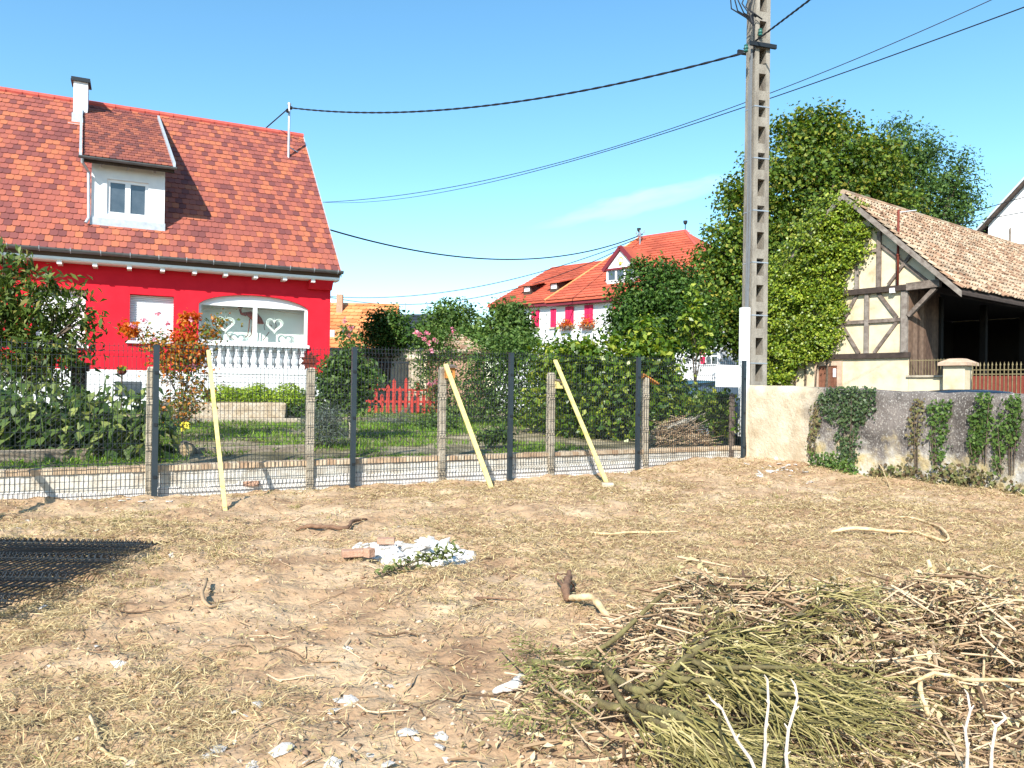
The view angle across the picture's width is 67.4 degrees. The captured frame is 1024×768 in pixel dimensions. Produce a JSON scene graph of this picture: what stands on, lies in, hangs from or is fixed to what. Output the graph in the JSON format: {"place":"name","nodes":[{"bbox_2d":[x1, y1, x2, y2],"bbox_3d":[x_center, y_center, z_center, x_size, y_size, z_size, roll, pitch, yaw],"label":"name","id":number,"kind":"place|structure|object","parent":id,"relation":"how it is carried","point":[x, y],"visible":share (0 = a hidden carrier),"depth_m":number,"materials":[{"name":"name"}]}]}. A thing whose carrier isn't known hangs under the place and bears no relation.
{"place":"outdoors","nodes":[
{"label":"outdoors","id":0,"kind":"place"},
{"bbox_2d":[1,397,712,469],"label":"garden soil","id":1,"kind":"structure","parent":0,"point":[460,447],"depth_m":13.72,"materials":[{"name":"soil"}]},
{"bbox_2d":[0,375,34,449],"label":"leafy plant","id":2,"kind":"object","parent":1,"relation":"on","point":[2,408],"visible":0.4,"depth_m":10.43,"materials":[{"name":"green plant"}]},
{"bbox_2d":[0,380,47,449],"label":"leafy plant","id":3,"kind":"object","parent":1,"relation":"on","point":[4,425],"visible":0.49,"depth_m":10.30,"materials":[{"name":"green plant"}]},
{"bbox_2d":[17,391,63,448],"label":"leafy plant","id":4,"kind":"object","parent":1,"relation":"on","point":[32,416],"visible":0.66,"depth_m":10.26,"materials":[{"name":"green plant"}]},
{"bbox_2d":[0,236,117,399],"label":"peach tree","id":5,"kind":"object","parent":1,"relation":"on","point":[13,310],"visible":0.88,"depth_m":12.85,"materials":[{"name":"green plant"}]},
{"bbox_2d":[44,391,90,456],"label":"leafy plant","id":6,"kind":"object","parent":1,"relation":"on","point":[54,415],"visible":0.57,"depth_m":10.38,"materials":[{"name":"green plant"}]},
{"bbox_2d":[0,447,138,463],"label":"timber sleeper","id":7,"kind":"object","parent":1,"relation":"on","point":[54,454],"visible":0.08,"depth_m":10.11,"materials":[{"name":"wood"}]},
{"bbox_2d":[46,381,92,433],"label":"leafy plant","id":8,"kind":"object","parent":1,"relation":"on","point":[64,400],"visible":0.28,"depth_m":11.11,"materials":[{"name":"green plant"}]},
{"bbox_2d":[59,393,107,456],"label":"leafy plant","id":9,"kind":"object","parent":1,"relation":"on","point":[78,426],"visible":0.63,"depth_m":10.33,"materials":[{"name":"green plant"}]},
{"bbox_2d":[67,373,121,446],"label":"leafy plant","id":10,"kind":"object","parent":1,"relation":"on","point":[83,400],"visible":0.23,"depth_m":10.80,"materials":[{"name":"green plant"}]},
{"bbox_2d":[81,391,130,461],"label":"leafy plant","id":11,"kind":"object","parent":1,"relation":"on","point":[107,438],"visible":0.66,"depth_m":10.32,"materials":[{"name":"green plant"}]},
{"bbox_2d":[113,391,160,459],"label":"leafy plant","id":12,"kind":"object","parent":1,"relation":"on","point":[126,452],"visible":0.34,"depth_m":10.39,"materials":[{"name":"green plant"}]},
{"bbox_2d":[128,387,179,461],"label":"leafy plant","id":13,"kind":"object","parent":1,"relation":"on","point":[175,438],"visible":0.56,"depth_m":10.35,"materials":[{"name":"green plant"}]},
{"bbox_2d":[116,307,242,438],"bbox_3d":[-5.600,-0.112,12.916,2.041,2.358,0.974,1,0,0],"label":"rose bush","id":14,"kind":"object","parent":1,"relation":"on","point":[185,318],"visible":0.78,"depth_m":12.82,"materials":[{"name":"orange plant"}]},
{"bbox_2d":[200,383,242,401],"bbox_3d":[-6.809,0.426,18.180,1.070,0.876,1.088,1,0,0],"label":"box ball","id":15,"kind":"object","parent":1,"relation":"on","point":[228,389],"visible":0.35,"depth_m":18.00,"materials":[{"name":"green plant"}]},
{"bbox_2d":[143,401,300,422],"bbox_3d":[-6.428,0.651,16.956,3.350,0.510,0.650,1,0,-23],"label":"stone trough","id":16,"kind":"object","parent":1,"relation":"on","point":[261,408],"visible":0.28,"depth_m":16.96,"materials":[{"name":"stone"}]},
{"bbox_2d":[193,444,303,453],"bbox_3d":[-4.007,1.055,11.819,1.676,0.200,0.160,1,0,-35],"label":"timber sleeper","id":17,"kind":"object","parent":1,"relation":"on","point":[289,448],"visible":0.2,"depth_m":11.82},
{"bbox_2d":[237,382,274,401],"bbox_3d":[-6.044,0.414,18.206,1.084,0.925,0.982,1,0,0],"label":"box ball","id":18,"kind":"object","parent":1,"relation":"on","point":[250,395],"visible":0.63,"depth_m":17.94,"materials":[{"name":"green plant"}]},
{"bbox_2d":[266,381,305,413],"bbox_3d":[-5.300,0.424,18.199,1.124,0.977,1.053,1,0,0],"label":"box ball","id":19,"kind":"object","parent":1,"relation":"on","point":[287,392],"visible":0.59,"depth_m":17.94,"materials":[{"name":"green plant"}]},
{"bbox_2d":[0,405,588,469],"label":"lawn","id":20,"kind":"structure","parent":1,"relation":"on","point":[242,432],"depth_m":13.85,"materials":[{"name":"plant"}]},
{"bbox_2d":[296,396,359,447],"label":"lavender bush","id":21,"kind":"object","parent":1,"relation":"on","point":[329,428],"visible":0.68,"depth_m":12.71,"materials":[{"name":"green plant"}]},
{"bbox_2d":[300,346,390,439],"bbox_3d":[-2.980,0.223,13.804,1.631,1.835,1.166,1,0,0],"label":"lemon tree","id":22,"kind":"object","parent":1,"relation":"on","point":[365,375],"visible":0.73,"depth_m":13.60,"materials":[{"name":"green plant"}]},
{"bbox_2d":[334,317,371,434],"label":"standard rose","id":23,"kind":"object","parent":1,"relation":"on","point":[350,343],"visible":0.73,"depth_m":14.43,"materials":[{"name":"green plant"}]},
{"bbox_2d":[330,348,426,399],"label":"garden wall","id":24,"kind":"structure","parent":1,"relation":"on","point":[404,353],"depth_m":29.05,"materials":[{"name":"paint"}]},
{"bbox_2d":[358,407,415,425],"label":"lavender bush","id":25,"kind":"object","parent":1,"relation":"on","point":[385,419],"visible":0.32,"depth_m":17.48,"materials":[{"name":"green plant"}]},
{"bbox_2d":[357,302,426,393],"bbox_3d":[-4.503,-0.754,29.064,2.995,4.673,2.457,1,0,0],"label":"tree","id":26,"kind":"object","parent":1,"relation":"on","point":[390,329],"visible":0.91,"depth_m":28.67,"materials":[{"name":"green plant"}]},
{"bbox_2d":[366,377,447,412],"bbox_3d":[-2.824,0.274,20.731,2.200,1.030,0.050,1,0,-12],"label":"picket fence","id":27,"kind":"object","parent":1,"relation":"on","point":[388,401],"visible":0.34,"depth_m":20.66,"materials":[{"name":"red paint"}]},
{"bbox_2d":[406,354,425,411],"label":"stone pier","id":28,"kind":"structure","parent":1,"relation":"on","point":[412,370],"depth_m":21.31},
{"bbox_2d":[408,411,466,430],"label":"bush","id":29,"kind":"object","parent":1,"relation":"on","point":[429,423],"visible":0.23,"depth_m":16.36,"materials":[{"name":"green plant"}]},
{"bbox_2d":[406,315,470,418],"bbox_3d":[-1.903,-0.162,19.601,1.713,3.158,1.456,1,0,0],"label":"climbing rose","id":30,"kind":"object","parent":1,"relation":"on","point":[440,345],"visible":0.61,"depth_m":19.50,"materials":[{"name":"green plant"}]},
{"bbox_2d":[421,332,490,407],"bbox_3d":[-1.923,-0.377,26.002,2.091,2.741,2.091,1,0,-20],"label":"bush","id":31,"kind":"object","parent":1,"relation":"on","point":[462,346],"visible":0.24,"depth_m":25.30,"materials":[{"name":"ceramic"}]},
{"bbox_2d":[475,421,518,449],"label":"bush","id":32,"kind":"object","parent":1,"relation":"on","point":[491,441],"visible":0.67,"depth_m":13.51,"materials":[{"name":"green plant"}]},
{"bbox_2d":[445,319,552,427],"bbox_3d":[-0.160,-0.017,18.486,3.067,3.053,2.144,1,0,0],"label":"dull bush","id":33,"kind":"object","parent":1,"relation":"on","point":[494,365],"visible":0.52,"depth_m":18.27,"materials":[{"name":"green plant"}]},
{"bbox_2d":[513,339,584,434],"bbox_3d":[0.845,0.196,16.775,1.788,2.335,1.417,1,0,0],"label":"lime bush","id":34,"kind":"object","parent":1,"relation":"on","point":[535,387],"visible":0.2,"depth_m":16.73,"materials":[{"name":"green plant"}]},
{"bbox_2d":[532,320,640,439],"bbox_3d":[1.728,0.035,16.235,2.600,2.775,2.001,1,0,0],"label":"laurel bush","id":35,"kind":"object","parent":1,"relation":"on","point":[586,346],"visible":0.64,"depth_m":15.84,"materials":[{"name":"green plant"}]},
{"bbox_2d":[584,311,696,442],"bbox_3d":[2.666,-0.056,16.010,2.431,2.978,2.094,1,0,0],"label":"laurel bush","id":36,"kind":"object","parent":1,"relation":"on","point":[643,346],"visible":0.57,"depth_m":15.64,"materials":[{"name":"green plant"}]},
{"bbox_2d":[630,410,723,447],"bbox_3d":[3.248,0.888,14.866,1.881,0.913,1.385,1,0,0],"label":"brush heap","id":37,"kind":"object","parent":1,"relation":"on","point":[683,432],"visible":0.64,"depth_m":14.69,"materials":[{"name":"brown plant"}]},
{"bbox_2d":[680,385,740,445],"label":"bush","id":38,"kind":"object","parent":1,"relation":"on","point":[712,412],"visible":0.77,"depth_m":14.74,"materials":[{"name":"green plant"}]},
{"bbox_2d":[0,456,1023,767],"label":"plot ground","id":39,"kind":"structure","parent":0,"point":[330,580],"depth_m":5.20,"materials":[{"name":"soil"}]},
{"bbox_2d":[0,540,156,607],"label":"spare fence grid","id":40,"kind":"object","parent":39,"relation":"on","point":[59,566],"visible":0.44,"depth_m":5.83,"materials":[{"name":"metal"}]},
{"bbox_2d":[0,537,157,604],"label":"spare fence grid","id":41,"kind":"object","parent":40,"relation":"on","point":[105,559],"visible":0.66,"depth_m":5.92,"materials":[{"name":"metal"}]},
{"bbox_2d":[0,537,143,603],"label":"spare fence grid","id":42,"kind":"object","parent":41,"relation":"on","point":[54,552],"visible":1,"depth_m":5.85,"materials":[{"name":"metal"}]},
{"bbox_2d":[88,714,161,764],"bbox_3d":[-1.693,1.526,3.242,0.632,0.073,0.116,1,0,38],"label":"stick","id":43,"kind":"object","parent":39,"relation":"on","point":[91,719],"visible":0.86,"depth_m":3.18,"materials":[{"name":"brown wood"}]},
{"bbox_2d":[206,350,227,510],"bbox_3d":[-3.570,0.530,9.278,0.047,1.928,1.320,1,0,-31],"label":"timber brace","id":44,"kind":"object","parent":39,"relation":"on","point":[218,445],"visible":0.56,"depth_m":9.23,"materials":[{"name":"yellow wood"}]},
{"bbox_2d":[295,518,367,530],"bbox_3d":[-1.723,1.428,7.783,0.842,0.075,0.370,1,0,-44],"label":"root","id":45,"kind":"object","parent":39,"relation":"on","point":[316,526],"visible":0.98,"depth_m":7.62,"materials":[{"name":"brown plant"}]},
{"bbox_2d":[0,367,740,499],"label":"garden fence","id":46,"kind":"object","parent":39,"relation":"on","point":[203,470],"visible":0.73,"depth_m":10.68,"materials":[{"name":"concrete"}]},
{"bbox_2d":[0,338,746,500],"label":"fence","id":47,"kind":"object","parent":39,"relation":"on","point":[155,420],"visible":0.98,"depth_m":11.01,"materials":[{"name":"metal"}]},
{"bbox_2d":[715,365,739,386],"bbox_3d":[4.026,-0.148,14.301,0.620,0.410,0.017,1,0,-30],"label":"notice board","id":48,"kind":"object","parent":47,"relation":"attached to","point":[727,375],"visible":1,"depth_m":14.29,"materials":[{"name":"white plastic"}]},
{"bbox_2d":[352,537,475,566],"bbox_3d":[-0.869,1.485,6.747,1.240,0.243,0.760,1,0,0],"label":"rubble mound","id":49,"kind":"object","parent":39,"relation":"on","point":[388,552],"visible":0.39,"depth_m":6.67,"materials":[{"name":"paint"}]},
{"bbox_2d":[374,540,464,578],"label":"leafy sprig","id":50,"kind":"object","parent":39,"relation":"on","point":[437,551],"visible":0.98,"depth_m":6.17,"materials":[{"name":"green plant"}]},
{"bbox_2d":[444,364,492,487],"bbox_3d":[-0.631,0.608,11.120,1.069,1.824,0.071,1,0,43],"label":"timber brace","id":51,"kind":"object","parent":39,"relation":"on","point":[468,427],"visible":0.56,"depth_m":11.10,"materials":[{"name":"yellow wood"}]},
{"bbox_2d":[492,673,525,693],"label":"stone","id":52,"kind":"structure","parent":39,"relation":"on","point":[515,681],"depth_m":3.82,"materials":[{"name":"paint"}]},
{"bbox_2d":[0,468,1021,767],"bbox_3d":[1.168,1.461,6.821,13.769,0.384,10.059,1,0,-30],"label":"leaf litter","id":53,"kind":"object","parent":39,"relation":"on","point":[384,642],"visible":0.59,"depth_m":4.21,"materials":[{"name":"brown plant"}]},
{"bbox_2d":[0,456,1023,767],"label":"straw","id":54,"kind":"object","parent":39,"relation":"on","point":[198,736],"visible":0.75,"depth_m":6.18,"materials":[{"name":"plant"}]},
{"bbox_2d":[0,458,1023,767],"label":"soil clods","id":55,"kind":"object","parent":39,"relation":"on","point":[384,684],"visible":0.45,"depth_m":4.32,"materials":[{"name":"soil"}]},
{"bbox_2d":[0,463,1023,767],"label":"twig litter","id":56,"kind":"object","parent":39,"relation":"on","point":[394,635],"visible":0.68,"depth_m":4.32,"materials":[{"name":"wood"}]},
{"bbox_2d":[0,478,1023,767],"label":"grass tufts","id":57,"kind":"object","parent":39,"relation":"on","point":[430,526],"visible":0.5,"depth_m":6.66,"materials":[{"name":"plant"}]},
{"bbox_2d":[553,360,607,481],"bbox_3d":[1.051,0.555,11.837,0.067,1.894,1.415,1,0,-32],"label":"timber brace","id":58,"kind":"object","parent":39,"relation":"on","point":[583,428],"visible":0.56,"depth_m":11.80,"materials":[{"name":"yellow wood"}]},
{"bbox_2d":[555,570,627,636],"bbox_3d":[0.465,1.433,5.106,0.182,0.151,1.222,1,0,-13],"label":"twisted root","id":59,"kind":"object","parent":39,"relation":"on","point":[566,589],"visible":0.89,"depth_m":5.17,"materials":[{"name":"brown wood"}]},
{"bbox_2d":[708,695,755,767],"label":"bare shoot","id":60,"kind":"object","parent":39,"relation":"on","point":[743,749],"visible":1,"depth_m":2.61,"materials":[{"name":"white plant"}]},
{"bbox_2d":[447,556,1023,767],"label":"brush pile","id":61,"kind":"object","parent":39,"relation":"on","point":[995,607],"visible":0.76,"depth_m":3.69,"materials":[{"name":"beige plant"}]},
{"bbox_2d":[483,700,567,742],"bbox_3d":[0.051,1.416,3.236,0.358,0.129,0.274,1,0,0],"label":"feathery spray","id":62,"kind":"object","parent":61,"relation":"on","point":[523,722],"visible":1,"depth_m":3.19,"materials":[{"name":"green plant"}]},
{"bbox_2d":[499,651,565,681],"bbox_3d":[0.095,1.394,3.779,0.365,0.136,0.249,1,0,15],"label":"feathery spray","id":63,"kind":"object","parent":61,"relation":"on","point":[526,665],"visible":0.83,"depth_m":3.79,"materials":[{"name":"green plant"}]},
{"bbox_2d":[507,631,562,659],"bbox_3d":[0.121,1.418,4.134,0.304,0.131,0.272,1,0,0],"label":"feathery spray","id":64,"kind":"object","parent":61,"relation":"on","point":[527,643],"visible":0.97,"depth_m":4.13,"materials":[{"name":"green plant"}]},
{"bbox_2d":[499,648,613,733],"bbox_3d":[0.128,1.391,3.581,0.061,0.200,1.523,1,0,-17],"label":"stick","id":65,"kind":"object","parent":61,"relation":"on","point":[569,699],"visible":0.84,"depth_m":3.22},
{"bbox_2d":[523,665,598,701],"bbox_3d":[0.218,1.322,3.383,0.356,0.118,0.280,1,0,0],"label":"feathery spray","id":66,"kind":"object","parent":61,"relation":"on","point":[588,687],"visible":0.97,"depth_m":3.40,"materials":[{"name":"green plant"}]},
{"bbox_2d":[532,685,607,728],"bbox_3d":[0.228,1.395,3.317,0.350,0.106,0.269,1,0,27],"label":"feathery spray","id":67,"kind":"object","parent":61,"relation":"on","point":[567,702],"visible":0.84,"depth_m":3.32,"materials":[{"name":"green plant"}]},
{"bbox_2d":[551,644,616,679],"bbox_3d":[0.335,1.256,3.513,0.319,0.094,0.288,1,0,0],"label":"feathery spray","id":68,"kind":"object","parent":61,"relation":"on","point":[590,660],"visible":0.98,"depth_m":3.52,"materials":[{"name":"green plant"}]},
{"bbox_2d":[527,570,977,767],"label":"mossy branch","id":69,"kind":"object","parent":61,"relation":"on","point":[712,743],"visible":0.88,"depth_m":3.11,"materials":[{"name":"green plant"}]},
{"bbox_2d":[908,671,1023,684],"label":"stick","id":70,"kind":"object","parent":61,"relation":"on","point":[999,679],"visible":1,"depth_m":3.39,"materials":[{"name":"brown wood"}]},
{"bbox_2d":[730,0,776,455],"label":"utility pole","id":71,"kind":"object","parent":39,"relation":"on","point":[753,313],"visible":0.92,"depth_m":15.26,"materials":[{"name":"concrete"}]},
{"bbox_2d":[325,7,1023,202],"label":"overhead cable","id":72,"kind":"object","parent":71,"relation":"attached to","point":[742,107],"visible":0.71,"depth_m":16.63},
{"bbox_2d":[762,675,769,767],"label":"bare shoot","id":73,"kind":"object","parent":39,"relation":"on","point":[765,731],"visible":1,"depth_m":2.61,"materials":[{"name":"white plant"}]},
{"bbox_2d":[784,679,798,767],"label":"bare shoot","id":74,"kind":"object","parent":39,"relation":"on","point":[795,708],"visible":1,"depth_m":2.61,"materials":[{"name":"white plant"}]},
{"bbox_2d":[746,385,1023,493],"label":"boundary wall","id":75,"kind":"structure","parent":39,"relation":"on","point":[777,421],"depth_m":12.38,"materials":[{"name":"paint"}]},
{"bbox_2d":[805,401,820,457],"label":"ivy","id":76,"kind":"object","parent":75,"relation":"attached to","point":[811,434],"visible":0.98,"depth_m":13.39,"materials":[{"name":"green plant"}]},
{"bbox_2d":[807,451,858,474],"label":"ivy","id":77,"kind":"object","parent":75,"relation":"attached to","point":[835,462],"visible":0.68,"depth_m":12.97,"materials":[{"name":"green plant"}]},
{"bbox_2d":[816,385,876,462],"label":"ivy","id":78,"kind":"object","parent":75,"relation":"attached to","point":[858,412],"visible":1,"depth_m":12.84,"materials":[{"name":"green plant"}]},
{"bbox_2d":[904,398,926,473],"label":"ivy","id":79,"kind":"object","parent":75,"relation":"attached to","point":[916,451],"visible":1,"depth_m":11.85,"materials":[{"name":"green plant"}]},
{"bbox_2d":[926,399,952,470],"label":"ivy","id":80,"kind":"object","parent":75,"relation":"attached to","point":[939,453],"visible":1,"depth_m":11.52,"materials":[{"name":"green plant"}]},
{"bbox_2d":[859,463,1023,495],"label":"ivy","id":81,"kind":"object","parent":75,"relation":"attached to","point":[935,477],"visible":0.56,"depth_m":11.28,"materials":[{"name":"green plant"}]},
{"bbox_2d":[966,392,993,463],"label":"ivy","id":82,"kind":"object","parent":75,"relation":"attached to","point":[979,428],"visible":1,"depth_m":10.96,"materials":[{"name":"green plant"}]},
{"bbox_2d":[990,393,1023,474],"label":"ivy","id":83,"kind":"object","parent":75,"relation":"attached to","point":[1010,441],"visible":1,"depth_m":10.59,"materials":[{"name":"green plant"}]},
{"bbox_2d":[831,506,949,541],"bbox_3d":[4.078,1.464,8.072,1.026,0.125,1.583,1,0,36],"label":"stick","id":84,"kind":"object","parent":39,"relation":"on","point":[842,529],"visible":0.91,"depth_m":7.65,"materials":[{"name":"brown wood"}]},
{"bbox_2d":[962,689,973,767],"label":"bare shoot","id":85,"kind":"object","parent":39,"relation":"on","point":[967,743],"visible":1,"depth_m":2.61,"materials":[{"name":"white plant"}]},
{"bbox_2d":[0,0,1023,386],"label":"sky","id":86,"kind":"structure","parent":0,"point":[234,61],"materials":[{"name":"blue"}]},
{"bbox_2d":[484,390,739,445],"bbox_3d":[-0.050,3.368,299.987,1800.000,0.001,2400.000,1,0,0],"label":"ground","id":87,"kind":"structure","parent":0,"point":[737,443],"depth_m":28.68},
{"bbox_2d":[0,76,343,410],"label":"house","id":88,"kind":"structure","parent":87,"relation":"on","point":[136,214],"depth_m":20.12,"materials":[{"name":"red paint"}]},
{"bbox_2d":[198,295,307,344],"bbox_3d":[-6.808,-1.717,20.287,2.750,1.317,0.130,1,0,-26],"label":"window","id":89,"kind":"structure","parent":88,"relation":"in","point":[254,302],"depth_m":20.24,"materials":[{"name":"white paint"}]},
{"bbox_2d":[291,52,744,113],"bbox_3d":[-1.206,-7.698,19.870,14.869,2.090,0.049,1,0,38],"label":"overhead cable","id":90,"kind":"object","parent":88,"relation":"attached to","point":[632,80],"visible":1,"depth_m":18.38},
{"bbox_2d":[330,294,399,347],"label":"orange roof house","id":91,"kind":"structure","parent":87,"relation":"on","point":[351,313],"depth_m":44.91,"materials":[{"name":"tile"}]},
{"bbox_2d":[411,296,485,348],"bbox_3d":[-2.547,-0.999,31.014,3.804,5.237,3.078,1,0,0],"label":"garden tree","id":92,"kind":"object","parent":87,"relation":"on","point":[458,312],"visible":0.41,"depth_m":30.59,"materials":[{"name":"green plant"}]},
{"bbox_2d":[465,295,548,370],"bbox_3d":[-0.197,-0.738,26.996,2.987,4.746,2.950,1,0,0],"label":"garden tree","id":93,"kind":"object","parent":87,"relation":"on","point":[511,311],"visible":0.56,"depth_m":26.54,"materials":[{"name":"green plant"}]},
{"bbox_2d":[487,220,738,410],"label":"red roof house","id":94,"kind":"structure","parent":87,"relation":"on","point":[567,302],"depth_m":54.15,"materials":[{"name":"tile"}]},
{"bbox_2d":[330,229,642,259],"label":"overhead cable","id":95,"kind":"object","parent":94,"relation":"attached to","point":[471,257],"visible":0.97,"depth_m":43.52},
{"bbox_2d":[593,250,727,370],"bbox_3d":[5.481,-1.626,28.942,4.970,6.709,4.259,1,0,0],"label":"round tree","id":96,"kind":"object","parent":87,"relation":"on","point":[658,295],"visible":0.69,"depth_m":28.36,"materials":[{"name":"green plant"}]},
{"bbox_2d":[674,281,716,442],"bbox_3d":[5.240,-0.624,22.014,1.246,4.627,1.148,1,0,0],"label":"yellow sapling","id":97,"kind":"object","parent":87,"relation":"on","point":[695,326],"visible":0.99,"depth_m":21.91,"materials":[{"name":"green plant"}]},
{"bbox_2d":[975,177,1023,244],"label":"timbered house","id":98,"kind":"structure","parent":87,"relation":"on","point":[1009,227],"depth_m":42.24,"materials":[{"name":"paint"}]},
{"bbox_2d":[332,0,990,201],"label":"overhead cable","id":99,"kind":"object","parent":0,"point":[691,121],"visible":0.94,"depth_m":21.49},
{"label":"road","id":100,"kind":"structure","parent":0,"visible":0},
{"bbox_2d":[681,96,940,364],"bbox_3d":[13.368,-5.723,36.147,12.545,15.225,7.199,1,0,0],"label":"maple tree","id":101,"kind":"object","parent":100,"relation":"on","point":[816,162],"visible":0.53,"depth_m":34.95,"materials":[{"name":"green plant"}]},
{"bbox_2d":[767,189,1023,390],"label":"barn","id":102,"kind":"structure","parent":100,"relation":"on","point":[925,287],"depth_m":28.54,"materials":[{"name":"paint"}]},
{"bbox_2d":[739,189,882,386],"bbox_3d":[11.305,-2.745,29.974,1.849,9.333,5.879,1,0,-37],"label":"barn ivy","id":103,"kind":"object","parent":102,"relation":"attached to","point":[798,270],"visible":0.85,"depth_m":29.59,"materials":[{"name":"green plant"}]},
{"bbox_2d":[819,366,836,387],"bbox_3d":[12.124,0.669,29.484,0.045,2.720,0.742,1,0,-37],"label":"door","id":104,"kind":"structure","parent":102,"relation":"in","point":[832,370],"depth_m":29.44,"materials":[{"name":"brown wood"}]},
{"bbox_2d":[906,359,942,390],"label":"courtyard wall","id":105,"kind":"structure","parent":100,"relation":"on","point":[925,382],"depth_m":26.62,"materials":[{"name":"paint"}]},
{"bbox_2d":[870,110,992,230],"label":"ash tree","id":106,"kind":"object","parent":100,"relation":"on","point":[954,199],"visible":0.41,"depth_m":42.37,"materials":[{"name":"green plant"}]},
{"bbox_2d":[937,358,978,389],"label":"gate pier","id":107,"kind":"structure","parent":100,"relation":"on","point":[957,373],"depth_m":25.48,"materials":[{"name":"paint"}]},
{"bbox_2d":[972,361,1023,393],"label":"metal gate","id":108,"kind":"structure","parent":107,"relation":"attached to","point":[1012,383],"depth_m":24.69,"materials":[{"name":"metal"}]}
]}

